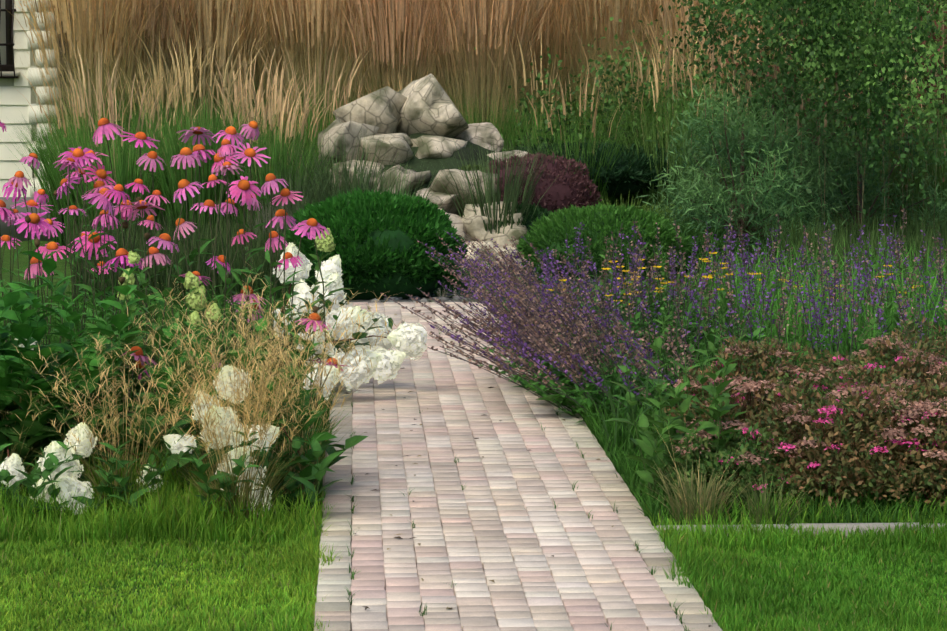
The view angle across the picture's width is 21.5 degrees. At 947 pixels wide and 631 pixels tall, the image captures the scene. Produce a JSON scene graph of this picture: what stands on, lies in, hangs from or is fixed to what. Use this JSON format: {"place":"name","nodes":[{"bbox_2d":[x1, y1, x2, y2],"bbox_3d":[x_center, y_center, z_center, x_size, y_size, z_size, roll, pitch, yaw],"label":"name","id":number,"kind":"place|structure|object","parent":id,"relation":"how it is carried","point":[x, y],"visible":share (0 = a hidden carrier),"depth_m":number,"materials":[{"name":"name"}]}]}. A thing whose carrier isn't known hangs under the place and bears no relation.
{"place":"outdoors","nodes":[
{"label":"outdoors","id":0,"kind":"place"},
{"bbox_2d":[0,122,348,379],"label":"echinacea petals","id":1,"kind":"object","parent":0,"point":[235,190],"visible":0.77,"depth_m":12.21,"materials":[{"name":"pink plant"}]},
{"bbox_2d":[0,118,337,368],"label":"flower centers","id":2,"kind":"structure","parent":1,"relation":"on","point":[243,184],"depth_m":12.15,"materials":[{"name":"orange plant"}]},
{"bbox_2d":[272,242,427,399],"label":"white hydrangea flowers","id":3,"kind":"object","parent":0,"point":[331,266],"visible":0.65,"depth_m":13.06,"materials":[{"name":"white plant"}]},
{"bbox_2d":[266,272,611,296],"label":"pond water","id":4,"kind":"structure","parent":0,"point":[439,292],"depth_m":19.38,"materials":[{"name":"grey liquid"}]},
{"bbox_2d":[0,241,946,630],"bbox_3d":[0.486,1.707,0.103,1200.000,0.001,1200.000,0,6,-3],"label":"ground","id":5,"kind":"structure","parent":0,"point":[60,263],"depth_m":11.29,"materials":[{"name":"green plant"}]},
{"bbox_2d":[0,0,133,240],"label":"house walls","id":6,"kind":"structure","parent":5,"relation":"on","point":[15,104],"depth_m":25.62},
{"bbox_2d":[0,0,67,129],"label":"window","id":7,"kind":"structure","parent":6,"relation":"attached to","point":[9,45],"depth_m":25.52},
{"bbox_2d":[0,227,335,513],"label":"hydrangea flowers","id":8,"kind":"object","parent":5,"relation":"on","point":[168,438],"visible":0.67,"depth_m":9.50,"materials":[{"name":"white plant"}]},
{"bbox_2d":[0,134,367,523],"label":"bed","id":9,"kind":"object","parent":5,"relation":"on","point":[20,301],"depth_m":10.01,"materials":[{"name":"green plant"}]},
{"bbox_2d":[0,414,376,530],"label":"leaves","id":10,"kind":"object","parent":5,"relation":"on","point":[266,483],"visible":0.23,"depth_m":9.38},
{"bbox_2d":[0,263,408,522],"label":"hair grass culms","id":11,"kind":"object","parent":5,"relation":"on","point":[262,389],"visible":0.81,"depth_m":9.46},
{"bbox_2d":[182,278,386,380],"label":"stems","id":12,"kind":"object","parent":5,"relation":"on","point":[325,319],"visible":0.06,"depth_m":13.06,"materials":[{"name":"green plant"}]},
{"bbox_2d":[181,283,393,400],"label":"hydrangea leaves","id":13,"kind":"object","parent":5,"relation":"on","point":[364,335],"visible":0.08,"depth_m":13.45,"materials":[{"name":"plant"}]},
{"bbox_2d":[343,293,502,304],"bbox_3d":[-0.177,-0.118,18.789,2.350,0.080,1.030,0,6,-3],"label":"edging","id":14,"kind":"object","parent":5,"relation":"on","point":[441,298],"depth_m":18.72,"materials":[{"name":"stone"}]},
{"bbox_2d":[318,73,534,274],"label":"rockery stones","id":15,"kind":"object","parent":5,"relation":"on","point":[393,118],"visible":0.33,"depth_m":22.72,"materials":[{"name":"stone"}]},
{"bbox_2d":[6,0,946,246],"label":"reed grass plumes","id":16,"kind":"object","parent":5,"relation":"on","point":[250,41],"visible":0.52,"depth_m":25.29,"materials":[{"name":"beige plant"}]},
{"bbox_2d":[275,140,749,288],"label":"bushes","id":17,"kind":"object","parent":5,"relation":"on","point":[419,209],"visible":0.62,"depth_m":20.57,"materials":[{"name":"green plant"}]},
{"bbox_2d":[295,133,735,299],"bbox_3d":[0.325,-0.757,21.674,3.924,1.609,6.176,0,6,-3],"label":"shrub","id":18,"kind":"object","parent":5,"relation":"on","point":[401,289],"visible":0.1,"depth_m":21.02,"materials":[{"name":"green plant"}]},
{"bbox_2d":[139,32,935,261],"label":"tree trunks and limbs","id":19,"kind":"object","parent":5,"relation":"on","point":[742,222],"visible":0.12,"depth_m":21.91,"materials":[{"name":"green plant"}]},
{"bbox_2d":[181,0,946,245],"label":"tree foliage","id":20,"kind":"object","parent":5,"relation":"on","point":[850,27],"visible":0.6,"depth_m":21.29,"materials":[{"name":"green plant"}]},
{"bbox_2d":[441,190,705,288],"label":"grass","id":21,"kind":"structure","parent":5,"relation":"on","point":[447,283],"depth_m":20.50,"materials":[{"name":"green plant"}]},
{"bbox_2d":[381,208,946,512],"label":"bed","id":22,"kind":"object","parent":5,"relation":"on","point":[893,462],"depth_m":11.58,"materials":[{"name":"green plant"}]},
{"bbox_2d":[654,424,757,522],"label":"dry grass","id":23,"kind":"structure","parent":5,"relation":"on","point":[698,481],"depth_m":9.39,"materials":[{"name":"green plant"}]},
{"bbox_2d":[532,231,946,525],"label":"grass","id":24,"kind":"structure","parent":5,"relation":"on","point":[691,506],"depth_m":13.75,"materials":[{"name":"green plant"}]},
{"bbox_2d":[635,35,946,270],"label":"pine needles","id":25,"kind":"object","parent":5,"relation":"on","point":[774,199],"visible":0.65,"depth_m":21.89,"materials":[{"name":"green plant"}]},
{"bbox_2d":[656,522,944,537],"bbox_3d":[3.419,0.789,9.345,5.494,0.049,0.082,0,6,-3],"label":"kerb edging","id":26,"kind":"object","parent":5,"relation":"on","point":[850,525],"visible":0.29,"depth_m":9.23,"materials":[{"name":"grey concrete"}]},
{"bbox_2d":[4,63,946,316],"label":"reed grass","id":27,"kind":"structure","parent":0,"point":[321,188],"depth_m":22.17,"materials":[{"name":"green plant"}]},
{"bbox_2d":[314,302,721,630],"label":"paver path","id":28,"kind":"structure","parent":0,"point":[505,525],"depth_m":9.39,"materials":[{"name":"beige brick"}]},
{"bbox_2d":[311,304,689,630],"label":"weeds","id":29,"kind":"object","parent":28,"relation":"on","point":[353,573],"visible":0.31,"depth_m":9.16,"materials":[{"name":"green plant"}]},
{"bbox_2d":[344,314,710,626],"bbox_3d":[-0.081,0.470,12.338,1.194,0.015,10.240,0,6,-3],"label":"path debris","id":30,"kind":"object","parent":28,"relation":"on","point":[366,607],"visible":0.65,"depth_m":9.98,"materials":[{"name":"green plant"}]}
]}

